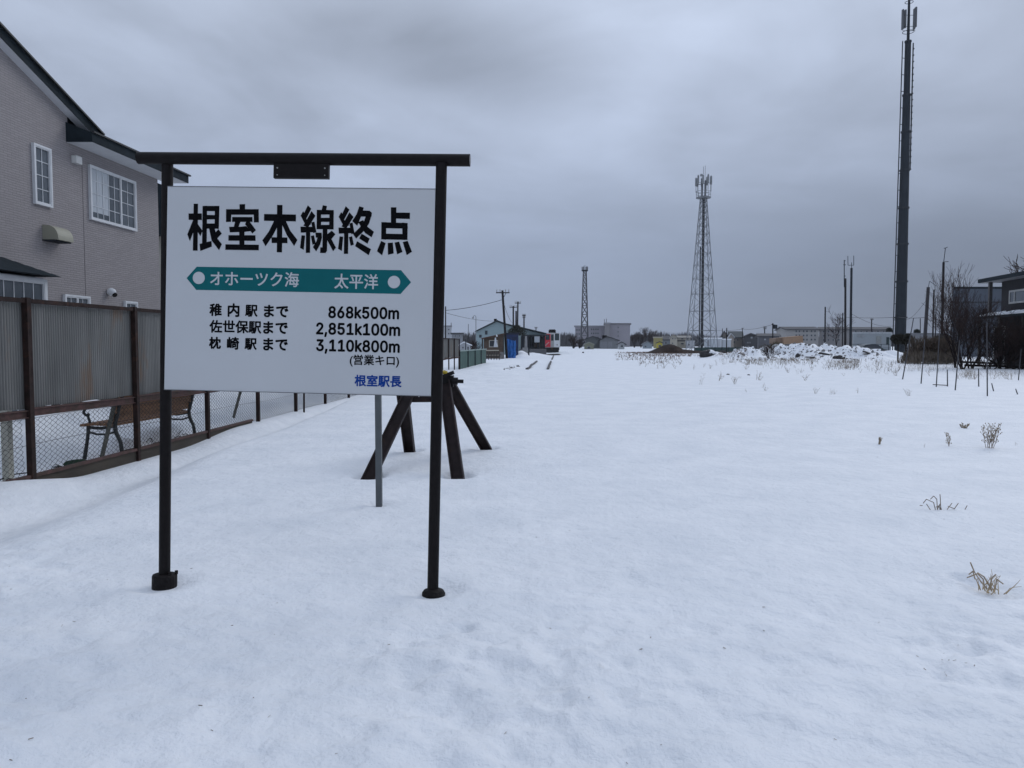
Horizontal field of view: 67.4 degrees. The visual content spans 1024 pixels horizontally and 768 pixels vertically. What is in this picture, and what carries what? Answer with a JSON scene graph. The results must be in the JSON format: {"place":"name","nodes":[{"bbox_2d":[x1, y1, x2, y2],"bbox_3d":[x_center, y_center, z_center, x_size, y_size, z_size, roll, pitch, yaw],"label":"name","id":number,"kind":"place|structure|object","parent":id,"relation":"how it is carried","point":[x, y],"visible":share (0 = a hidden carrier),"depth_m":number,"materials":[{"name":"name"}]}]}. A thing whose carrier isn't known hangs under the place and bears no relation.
{"place":"outdoors","nodes":[
{"label":"outdoors","id":0,"kind":"place"},
{"bbox_2d":[0,343,1023,767],"bbox_3d":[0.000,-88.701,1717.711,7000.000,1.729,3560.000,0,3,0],"label":"snow ground","id":1,"kind":"structure","parent":0,"point":[774,561],"depth_m":3.74,"materials":[{"name":"snow"}]},
{"bbox_2d":[0,410,13,480],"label":"wooden post","id":2,"kind":"object","parent":1,"relation":"on","point":[6,445],"visible":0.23,"depth_m":7.85,"materials":[{"name":"wood"}]},
{"bbox_2d":[55,459,84,466],"bbox_3d":[-5.207,0.959,9.092,0.200,0.094,0.450,0,3,0],"label":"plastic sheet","id":3,"kind":"object","parent":1,"relation":"on","point":[71,461],"visible":0.3,"depth_m":9.14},
{"bbox_2d":[0,430,187,479],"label":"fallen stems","id":4,"kind":"object","parent":1,"relation":"on","point":[124,450],"visible":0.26,"depth_m":10.15,"materials":[{"name":"brown plant"}]},
{"bbox_2d":[0,22,190,410],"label":"house","id":5,"kind":"structure","parent":1,"relation":"on","point":[79,222],"depth_m":13.15,"materials":[{"name":"grey stone"}]},
{"bbox_2d":[0,274,50,410],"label":"window","id":6,"kind":"structure","parent":5,"relation":"in","point":[10,285],"depth_m":11.45,"materials":[{"name":"white paint"}]},
{"bbox_2d":[31,142,52,207],"bbox_3d":[-7.670,-3.400,12.545,0.048,0.967,0.432,0,3,4],"label":"window","id":7,"kind":"structure","parent":5,"relation":"in","point":[42,178],"depth_m":12.54,"materials":[{"name":"white paint"}]},
{"bbox_2d":[63,294,90,307],"bbox_3d":[-7.619,-1.154,13.473,0.048,0.800,0.715,0,3,4],"label":"window","id":8,"kind":"structure","parent":5,"relation":"in","point":[66,297],"depth_m":13.44,"materials":[{"name":"glass"}]},
{"bbox_2d":[88,164,136,230],"bbox_3d":[-7.544,-3.494,14.553,0.048,0.980,1.504,0,3,4],"label":"window","id":9,"kind":"structure","parent":5,"relation":"in","point":[112,197],"depth_m":14.50,"materials":[{"name":"white paint"}]},
{"bbox_2d":[123,301,137,307],"bbox_3d":[-7.514,-1.228,15.159,0.048,0.800,0.440,0,3,4],"label":"window","id":10,"kind":"structure","parent":5,"relation":"in","point":[125,303],"depth_m":15.11,"materials":[{"name":"white paint"}]},
{"bbox_2d":[100,397,117,456],"bbox_3d":[-4.810,0.523,9.161,0.028,0.818,0.421,0,3,4],"label":"wooden batten","id":11,"kind":"object","parent":1,"relation":"on","point":[110,425],"visible":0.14,"depth_m":9.13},
{"bbox_2d":[80,390,195,458],"bbox_3d":[-5.044,0.398,10.612,0.643,1.051,2.050,0,3,4],"label":"park bench","id":12,"kind":"object","parent":1,"relation":"on","point":[124,409],"visible":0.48,"depth_m":10.03,"materials":[{"name":"wood"}]},
{"bbox_2d":[158,183,160,305],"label":"neighbour house","id":13,"kind":"structure","parent":1,"relation":"on","point":[159,203],"depth_m":21.40,"materials":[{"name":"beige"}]},
{"bbox_2d":[0,296,459,481],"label":"boundary fence","id":14,"kind":"object","parent":1,"relation":"on","point":[66,356],"visible":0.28,"depth_m":8.45,"materials":[{"name":"metal"}]},
{"bbox_2d":[232,392,241,417],"bbox_3d":[-4.871,0.350,13.616,0.030,0.490,0.374,0,3,4],"label":"wooden batten","id":15,"kind":"object","parent":1,"relation":"on","point":[237,401],"visible":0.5,"depth_m":13.59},
{"bbox_2d":[135,152,470,598],"bbox_3d":[-1.009,-0.037,3.627,1.587,2.099,0.146,1,1,3],"label":"station sign","id":16,"kind":"object","parent":1,"relation":"on","point":[319,290],"visible":1,"depth_m":3.58,"materials":[{"name":"metal"}]},
{"bbox_2d":[375,395,382,506],"bbox_3d":[-0.957,0.472,5.513,0.048,1.083,0.048,0,3,0],"label":"marker post","id":17,"kind":"object","parent":1,"relation":"on","point":[378,445],"visible":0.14,"depth_m":5.50,"materials":[{"name":"grey metal"}]},
{"bbox_2d":[360,370,491,479],"bbox_3d":[-0.765,0.374,7.576,0.959,1.031,2.136,0,3,5],"label":"buffer stop","id":18,"kind":"object","parent":1,"relation":"on","point":[452,396],"visible":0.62,"depth_m":7.26,"materials":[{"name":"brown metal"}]},
{"bbox_2d":[444,323,451,337],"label":"concrete building","id":19,"kind":"structure","parent":1,"relation":"on","point":[448,330],"depth_m":169.63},
{"bbox_2d":[450,333,463,342],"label":"flat roofed house","id":20,"kind":"structure","parent":1,"relation":"on","point":[457,336],"depth_m":149.72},
{"bbox_2d":[460,342,471,349],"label":"snowy shed","id":21,"kind":"structure","parent":1,"relation":"on","point":[462,345],"depth_m":83.89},
{"bbox_2d":[458,347,486,368],"bbox_3d":[-2.268,-1.585,46.766,0.107,1.400,14.459,0,3,4],"label":"green fence","id":22,"kind":"object","parent":1,"relation":"on","point":[470,358],"visible":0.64,"depth_m":45.20,"materials":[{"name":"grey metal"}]},
{"bbox_2d":[467,340,481,349],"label":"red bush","id":23,"kind":"object","parent":1,"relation":"on","point":[474,343],"visible":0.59,"depth_m":90.16,"materials":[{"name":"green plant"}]},
{"bbox_2d":[486,350,498,358],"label":"balustrade","id":24,"kind":"object","parent":1,"relation":"on","point":[491,351],"visible":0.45,"depth_m":70.52,"materials":[{"name":"brown wood"}]},
{"bbox_2d":[481,333,504,358],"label":"wooden hut","id":25,"kind":"object","parent":1,"relation":"on","point":[489,342],"visible":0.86,"depth_m":71.89,"materials":[{"name":"brown wood"}]},
{"bbox_2d":[489,340,497,346],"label":"window","id":26,"kind":"structure","parent":25,"relation":"in","point":[491,342],"depth_m":71.85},
{"bbox_2d":[486,354,500,359],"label":"railing","id":27,"kind":"object","parent":1,"relation":"on","point":[491,356],"visible":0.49,"depth_m":65.92,"materials":[{"name":"brown wood"}]},
{"bbox_2d":[496,289,509,357],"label":"utility pole","id":28,"kind":"object","parent":1,"relation":"on","point":[502,292],"visible":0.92,"depth_m":73.68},
{"bbox_2d":[475,319,547,354],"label":"station building","id":29,"kind":"structure","parent":1,"relation":"on","point":[535,339],"depth_m":111.75,"materials":[{"name":"teal paint"}]},
{"bbox_2d":[507,339,515,357],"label":"tarpaulin stack","id":30,"kind":"object","parent":1,"relation":"on","point":[511,346],"visible":0.77,"depth_m":75.79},
{"bbox_2d":[506,333,518,354],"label":"blue shed","id":31,"kind":"structure","parent":1,"relation":"on","point":[512,336],"depth_m":79.85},
{"bbox_2d":[507,324,526,335],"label":"evergreen tree","id":32,"kind":"object","parent":1,"relation":"on","point":[518,328],"visible":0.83,"depth_m":87.42,"materials":[{"name":"green plant"}]},
{"bbox_2d":[523,336,527,352],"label":"stone monument","id":33,"kind":"object","parent":1,"relation":"on","point":[525,348],"visible":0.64,"depth_m":95.83,"materials":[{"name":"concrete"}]},
{"bbox_2d":[519,349,545,353],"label":"platform","id":34,"kind":"structure","parent":1,"relation":"on","point":[541,351],"depth_m":103.91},
{"bbox_2d":[545,329,559,352],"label":"railcar","id":35,"kind":"object","parent":1,"relation":"on","point":[552,341],"visible":0.89,"depth_m":134.77,"materials":[{"name":"white paint"}]},
{"bbox_2d":[568,335,580,347],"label":"bare tree","id":36,"kind":"object","parent":1,"relation":"on","point":[572,341],"visible":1,"depth_m":238.64,"materials":[{"name":"brown plant"}]},
{"bbox_2d":[577,339,584,347],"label":"bare tree","id":37,"kind":"object","parent":1,"relation":"on","point":[580,343],"visible":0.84,"depth_m":249.09,"materials":[{"name":"brown plant"}]},
{"bbox_2d":[580,266,588,347],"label":"lattice tower","id":38,"kind":"structure","parent":1,"relation":"on","point":[586,296],"depth_m":297.94,"materials":[{"name":"metal"}]},
{"bbox_2d":[583,342,594,348],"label":"khaki shed","id":39,"kind":"structure","parent":1,"relation":"on","point":[588,345],"depth_m":204.74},
{"bbox_2d":[574,325,604,346],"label":"apartment wing","id":40,"kind":"structure","parent":1,"relation":"on","point":[598,331],"depth_m":385.13,"materials":[{"name":"concrete"}]},
{"bbox_2d":[584,336,600,348],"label":"green grey house","id":41,"kind":"structure","parent":1,"relation":"on","point":[593,340],"depth_m":237.64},
{"bbox_2d":[604,323,610,336],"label":"stair tower","id":42,"kind":"structure","parent":1,"relation":"on","point":[607,329],"depth_m":375.12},
{"bbox_2d":[598,335,619,348],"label":"grey depot","id":43,"kind":"structure","parent":1,"relation":"on","point":[606,342],"depth_m":225.66,"materials":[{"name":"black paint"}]},
{"bbox_2d":[600,342,606,348],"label":"door","id":44,"kind":"structure","parent":43,"relation":"in","point":[603,345],"depth_m":225.69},
{"bbox_2d":[604,319,630,346],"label":"apartment block","id":45,"kind":"structure","parent":1,"relation":"on","point":[620,332],"depth_m":379.19,"materials":[{"name":"concrete"}]},
{"bbox_2d":[616,342,626,348],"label":"white hut","id":46,"kind":"object","parent":1,"relation":"on","point":[620,345],"visible":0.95,"depth_m":209.72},
{"bbox_2d":[630,334,638,347],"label":"bare tree","id":47,"kind":"object","parent":1,"relation":"on","point":[635,339],"visible":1,"depth_m":298.78,"materials":[{"name":"brown plant"}]},
{"bbox_2d":[636,332,646,347],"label":"bare tree","id":48,"kind":"object","parent":1,"relation":"on","point":[639,338],"visible":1,"depth_m":299.04,"materials":[{"name":"brown plant"}]},
{"bbox_2d":[641,341,653,348],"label":"pale blue house","id":49,"kind":"structure","parent":1,"relation":"on","point":[647,345],"depth_m":234.71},
{"bbox_2d":[642,327,657,341],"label":"bare tree","id":50,"kind":"object","parent":1,"relation":"on","point":[649,333],"visible":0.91,"depth_m":308.45,"materials":[{"name":"brown plant"}]},
{"bbox_2d":[653,337,662,347],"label":"yellow house","id":51,"kind":"structure","parent":1,"relation":"on","point":[658,339],"depth_m":259.59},
{"bbox_2d":[662,336,670,345],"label":"blue grey house","id":52,"kind":"structure","parent":1,"relation":"on","point":[666,340],"depth_m":274.62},
{"bbox_2d":[646,344,700,353],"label":"soil mound","id":53,"kind":"object","parent":1,"relation":"on","point":[670,348],"visible":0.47,"depth_m":114.41,"materials":[{"name":"soil"}]},
{"bbox_2d":[669,334,677,345],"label":"cream house","id":54,"kind":"structure","parent":1,"relation":"on","point":[673,339],"depth_m":249.60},
{"bbox_2d":[463,331,893,346],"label":"wood","id":55,"kind":"object","parent":1,"relation":"on","point":[564,341],"visible":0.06,"depth_m":426.71,"materials":[{"name":"wood"}]},
{"bbox_2d":[677,336,691,347],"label":"cream house","id":56,"kind":"structure","parent":1,"relation":"on","point":[681,342],"depth_m":252.62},
{"bbox_2d":[685,341,694,347],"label":"white outbuilding","id":57,"kind":"structure","parent":1,"relation":"on","point":[691,344],"depth_m":245.66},
{"bbox_2d":[686,166,717,349],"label":"lattice tower","id":58,"kind":"structure","parent":1,"relation":"on","point":[703,198],"depth_m":148.53,"materials":[{"name":"metal"}]},
{"bbox_2d":[699,349,715,356],"bbox_3d":[16.559,-2.510,65.049,1.426,0.873,1.224,-2,3,-30],"label":"rock","id":59,"kind":"object","parent":1,"relation":"on","point":[706,353],"visible":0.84,"depth_m":64.60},
{"bbox_2d":[704,338,721,346],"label":"equipment cabin","id":60,"kind":"object","parent":1,"relation":"on","point":[711,344],"visible":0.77,"depth_m":161.75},
{"bbox_2d":[694,347,741,351],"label":"green net fence","id":61,"kind":"object","parent":1,"relation":"on","point":[717,349],"visible":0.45,"depth_m":131.84,"materials":[{"name":"grey metal"}]},
{"bbox_2d":[722,339,731,346],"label":"equipment cabin","id":62,"kind":"object","parent":1,"relation":"on","point":[724,342],"visible":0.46,"depth_m":163.77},
{"bbox_2d":[727,333,734,346],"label":"gable house","id":63,"kind":"structure","parent":1,"relation":"on","point":[731,336],"depth_m":221.66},
{"bbox_2d":[727,331,743,346],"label":"slate house","id":64,"kind":"structure","parent":1,"relation":"on","point":[737,335],"depth_m":227.71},
{"bbox_2d":[743,333,757,348],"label":"dark house","id":65,"kind":"structure","parent":1,"relation":"on","point":[750,339],"depth_m":219.65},
{"bbox_2d":[755,333,780,348],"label":"grey block","id":66,"kind":"structure","parent":1,"relation":"on","point":[763,338],"depth_m":179.75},
{"bbox_2d":[761,344,780,358],"bbox_3d":[19.451,-2.417,57.810,1.512,1.344,0.986,1,3,17],"label":"twiggy bush","id":67,"kind":"object","parent":1,"relation":"on","point":[766,354],"visible":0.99,"depth_m":57.69,"materials":[{"name":"brown plant"}]},
{"bbox_2d":[759,341,785,348],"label":"dead bramble","id":68,"kind":"object","parent":1,"relation":"on","point":[776,343],"visible":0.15,"depth_m":66.59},
{"bbox_2d":[769,336,802,345],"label":"tan container","id":69,"kind":"object","parent":1,"relation":"on","point":[789,340],"visible":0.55,"depth_m":97.86,"materials":[{"name":"beige metal"}]},
{"bbox_2d":[774,327,820,346],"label":"apartment row","id":70,"kind":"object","parent":1,"relation":"on","point":[810,335],"visible":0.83,"depth_m":261.51,"materials":[{"name":"concrete"}]},
{"bbox_2d":[732,342,883,359],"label":"soil clods","id":71,"kind":"object","parent":1,"relation":"on","point":[872,351],"visible":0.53,"depth_m":59.46,"materials":[{"name":"soil"}]},
{"bbox_2d":[733,343,883,359],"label":"snow clods","id":72,"kind":"object","parent":1,"relation":"on","point":[860,354],"visible":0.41,"depth_m":59.69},
{"bbox_2d":[719,352,907,372],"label":"dry grass","id":73,"kind":"structure","parent":1,"relation":"on","point":[812,361],"depth_m":45.46,"materials":[{"name":"plant"}]},
{"bbox_2d":[824,307,825,342],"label":"utility pole","id":74,"kind":"object","parent":1,"relation":"on","point":[825,326],"visible":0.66,"depth_m":79.76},
{"bbox_2d":[832,355,844,358],"bbox_3d":[23.526,-1.881,55.276,0.873,0.412,0.741,0,3,0],"label":"rock","id":75,"kind":"object","parent":1,"relation":"on","point":[839,357],"visible":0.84,"depth_m":55.03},
{"bbox_2d":[826,306,852,345],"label":"bare tree","id":76,"kind":"object","parent":1,"relation":"on","point":[840,319],"visible":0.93,"depth_m":84.01,"materials":[{"name":"brown plant"}]},
{"bbox_2d":[843,260,845,344],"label":"antenna mast","id":77,"kind":"object","parent":1,"relation":"on","point":[844,264],"visible":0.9,"depth_m":79.63,"materials":[{"name":"grey metal"}]},
{"bbox_2d":[849,256,853,346],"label":"antenna mast","id":78,"kind":"object","parent":1,"relation":"on","point":[850,323],"visible":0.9,"depth_m":75.61,"materials":[{"name":"grey metal"}]},
{"bbox_2d":[818,327,888,347],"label":"apartment row","id":79,"kind":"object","parent":1,"relation":"on","point":[830,340],"visible":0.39,"depth_m":265.50,"materials":[{"name":"concrete"}]},
{"bbox_2d":[852,332,891,349],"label":"white container","id":80,"kind":"object","parent":1,"relation":"on","point":[882,339],"visible":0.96,"depth_m":95.83,"materials":[{"name":"metal"}]},
{"bbox_2d":[876,336,881,343],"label":"door","id":81,"kind":"structure","parent":80,"relation":"in","point":[878,338],"depth_m":95.80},
{"bbox_2d":[857,344,886,350],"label":"parked car","id":82,"kind":"object","parent":1,"relation":"on","point":[872,346],"visible":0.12,"depth_m":77.10,"materials":[{"name":"grey paint"}]},
{"bbox_2d":[889,333,906,360],"bbox_3d":[25.106,-2.292,49.952,1.054,2.070,1.196,0,3,0],"label":"clipped evergreen","id":83,"kind":"object","parent":1,"relation":"on","point":[897,339],"visible":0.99,"depth_m":49.78,"materials":[{"name":"green plant"}]},
{"bbox_2d":[892,0,916,352],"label":"tubular mast","id":84,"kind":"object","parent":1,"relation":"on","point":[902,244],"visible":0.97,"depth_m":90.56,"materials":[{"name":"metal"}]},
{"bbox_2d":[902,318,913,378],"bbox_3d":[12.882,-1.050,25.016,0.368,2.198,0.036,0,3,0],"label":"garden stake","id":85,"kind":"object","parent":1,"relation":"on","point":[907,349],"visible":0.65,"depth_m":25.00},
{"bbox_2d":[901,333,914,350],"bbox_3d":[25.616,-2.296,49.955,1.062,2.079,1.194,0,3,0],"label":"clipped evergreen","id":86,"kind":"object","parent":1,"relation":"on","point":[907,335],"visible":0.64,"depth_m":49.70,"materials":[{"name":"green plant"}]},
{"bbox_2d":[920,339,924,383],"bbox_3d":[11.927,-0.555,22.310,0.114,1.492,0.034,0,3,0],"label":"garden stake","id":87,"kind":"object","parent":1,"relation":"on","point":[922,362],"visible":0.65,"depth_m":22.30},
{"bbox_2d":[907,333,940,351],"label":"store","id":88,"kind":"structure","parent":1,"relation":"on","point":[918,335],"depth_m":109.79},
{"bbox_2d":[897,349,959,363],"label":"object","id":89,"kind":"object","parent":1,"relation":"on","point":[914,357],"visible":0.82,"depth_m":43.35,"materials":[{"name":"brown plant"}]},
{"bbox_2d":[923,281,935,336],"bbox_3d":[28.143,-4.091,51.857,0.844,5.692,0.246,0,3,0],"label":"utility pole","id":90,"kind":"object","parent":1,"relation":"on","point":[926,312],"visible":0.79,"depth_m":51.74,"materials":[{"name":"wood"}]},
{"bbox_2d":[904,333,959,362],"bbox_3d":[25.186,-2.024,45.868,3.289,2.146,2.093,0,3,0],"label":"brown hedge","id":91,"kind":"object","parent":1,"relation":"on","point":[919,344],"visible":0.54,"depth_m":45.53,"materials":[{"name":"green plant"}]},
{"bbox_2d":[932,290,934,337],"bbox_3d":[32.818,-4.488,59.848,0.122,5.708,0.128,0,3,0],"label":"utility pole","id":92,"kind":"object","parent":1,"relation":"on","point":[933,313],"visible":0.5,"depth_m":59.78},
{"bbox_2d":[936,324,939,386],"bbox_3d":[11.341,-0.659,20.453,0.084,1.874,0.029,0,3,0],"label":"garden stake","id":93,"kind":"object","parent":1,"relation":"on","point":[938,356],"visible":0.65,"depth_m":20.44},
{"bbox_2d":[920,495,966,509],"bbox_3d":[2.999,0.828,5.335,0.343,0.131,0.025,0,3,0],"label":"dry grass clump","id":94,"kind":"object","parent":1,"relation":"on","point":[939,506],"visible":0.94,"depth_m":5.33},
{"bbox_2d":[940,247,948,337],"bbox_3d":[26.907,-4.781,47.816,0.363,7.446,0.162,0,3,0],"label":"antenna pole","id":95,"kind":"object","parent":1,"relation":"on","point":[943,269],"visible":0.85,"depth_m":47.68,"materials":[{"name":"grey metal"}]},
{"bbox_2d":[925,263,981,367],"bbox_3d":[21.581,-3.298,37.637,2.425,5.340,3.466,2,4,38],"label":"bare shrub","id":96,"kind":"object","parent":1,"relation":"on","point":[952,289],"visible":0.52,"depth_m":37.65,"materials":[{"name":"brown plant"}]},
{"bbox_2d":[955,340,959,389],"bbox_3d":[10.981,-0.365,18.951,0.109,1.440,0.030,0,3,0],"label":"garden stake","id":97,"kind":"object","parent":1,"relation":"on","point":[957,365],"visible":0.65,"depth_m":18.94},
{"bbox_2d":[922,289,1001,368],"bbox_3d":[20.579,-2.460,35.761,4.330,3.854,3.075,-1,3,-20],"label":"bare shrub","id":98,"kind":"object","parent":1,"relation":"on","point":[957,327],"visible":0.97,"depth_m":35.25,"materials":[{"name":"brown plant"}]},
{"bbox_2d":[951,287,1001,356],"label":"grey block","id":99,"kind":"structure","parent":1,"relation":"on","point":[996,293],"depth_m":71.69,"materials":[{"name":"metal"}]},
{"bbox_2d":[986,322,987,395],"bbox_3d":[10.446,-0.451,16.881,0.095,1.837,0.027,0,3,0],"label":"garden stake","id":100,"kind":"object","parent":1,"relation":"on","point":[987,355],"visible":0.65,"depth_m":16.86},
{"bbox_2d":[954,296,1023,368],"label":"bare shrub","id":101,"kind":"object","parent":1,"relation":"on","point":[989,320],"visible":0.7,"depth_m":35.80,"materials":[{"name":"brown plant"}]},
{"bbox_2d":[980,423,1001,447],"bbox_3d":[5.393,0.594,8.642,0.235,0.319,0.139,0,3,0],"label":"dry weed","id":102,"kind":"object","parent":1,"relation":"on","point":[992,435],"visible":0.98,"depth_m":8.64,"materials":[{"name":"plant"}]},
{"bbox_2d":[964,364,1018,366],"bbox_3d":[23.181,-0.870,36.905,2.850,0.177,0.110,0,3,0],"label":"fallen log","id":103,"kind":"object","parent":1,"relation":"on","point":[976,365],"visible":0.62,"depth_m":36.87,"materials":[{"name":"brown plant"}]},
{"bbox_2d":[963,334,1021,368],"bbox_3d":[21.762,-1.566,35.313,2.633,2.121,2.783,-3,4,-40],"label":"bare shrub","id":104,"kind":"object","parent":1,"relation":"on","point":[981,358],"visible":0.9,"depth_m":35.23,"materials":[{"name":"brown plant"}]},
{"bbox_2d":[962,308,1023,368],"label":"bare shrub","id":105,"kind":"object","parent":1,"relation":"on","point":[1000,360],"visible":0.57,"depth_m":35.77,"materials":[{"name":"brown plant"}]},
{"bbox_2d":[967,562,1021,594],"bbox_3d":[2.267,0.923,3.618,0.114,0.117,0.258,-2,4,-37],"label":"dry grass clump","id":106,"kind":"object","parent":1,"relation":"on","point":[990,584],"visible":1,"depth_m":3.62,"materials":[{"name":"plant"}]},
{"bbox_2d":[977,271,1023,368],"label":"house","id":107,"kind":"structure","parent":1,"relation":"on","point":[1012,290],"depth_m":39.32,"materials":[{"name":"stone"}]},
{"bbox_2d":[1009,289,1023,303],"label":"window","id":108,"kind":"structure","parent":107,"relation":"in","point":[1015,296],"depth_m":39.26,"materials":[{"name":"white glass"}]},
{"bbox_2d":[982,318,1023,368],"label":"bare shrub","id":109,"kind":"object","parent":1,"relation":"on","point":[1010,351],"visible":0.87,"depth_m":35.09,"materials":[{"name":"brown plant"}]},
{"bbox_2d":[1005,254,1023,272],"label":"bare tree","id":110,"kind":"object","parent":1,"relation":"on","point":[1017,268],"visible":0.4,"depth_m":45.01,"materials":[{"name":"brown plant"}]},
{"bbox_2d":[0,0,1023,337],"label":"sky","id":111,"kind":"structure","parent":0,"point":[587,128],"materials":[{"name":"grey"}]},
{"bbox_2d":[615,348,747,364],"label":"dry grass","id":112,"kind":"structure","parent":0,"point":[662,354],"depth_m":74.03,"materials":[{"name":"plant"}]},
{"bbox_2d":[907,361,1023,379],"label":"dry grass","id":113,"kind":"structure","parent":0,"point":[965,374],"depth_m":30.15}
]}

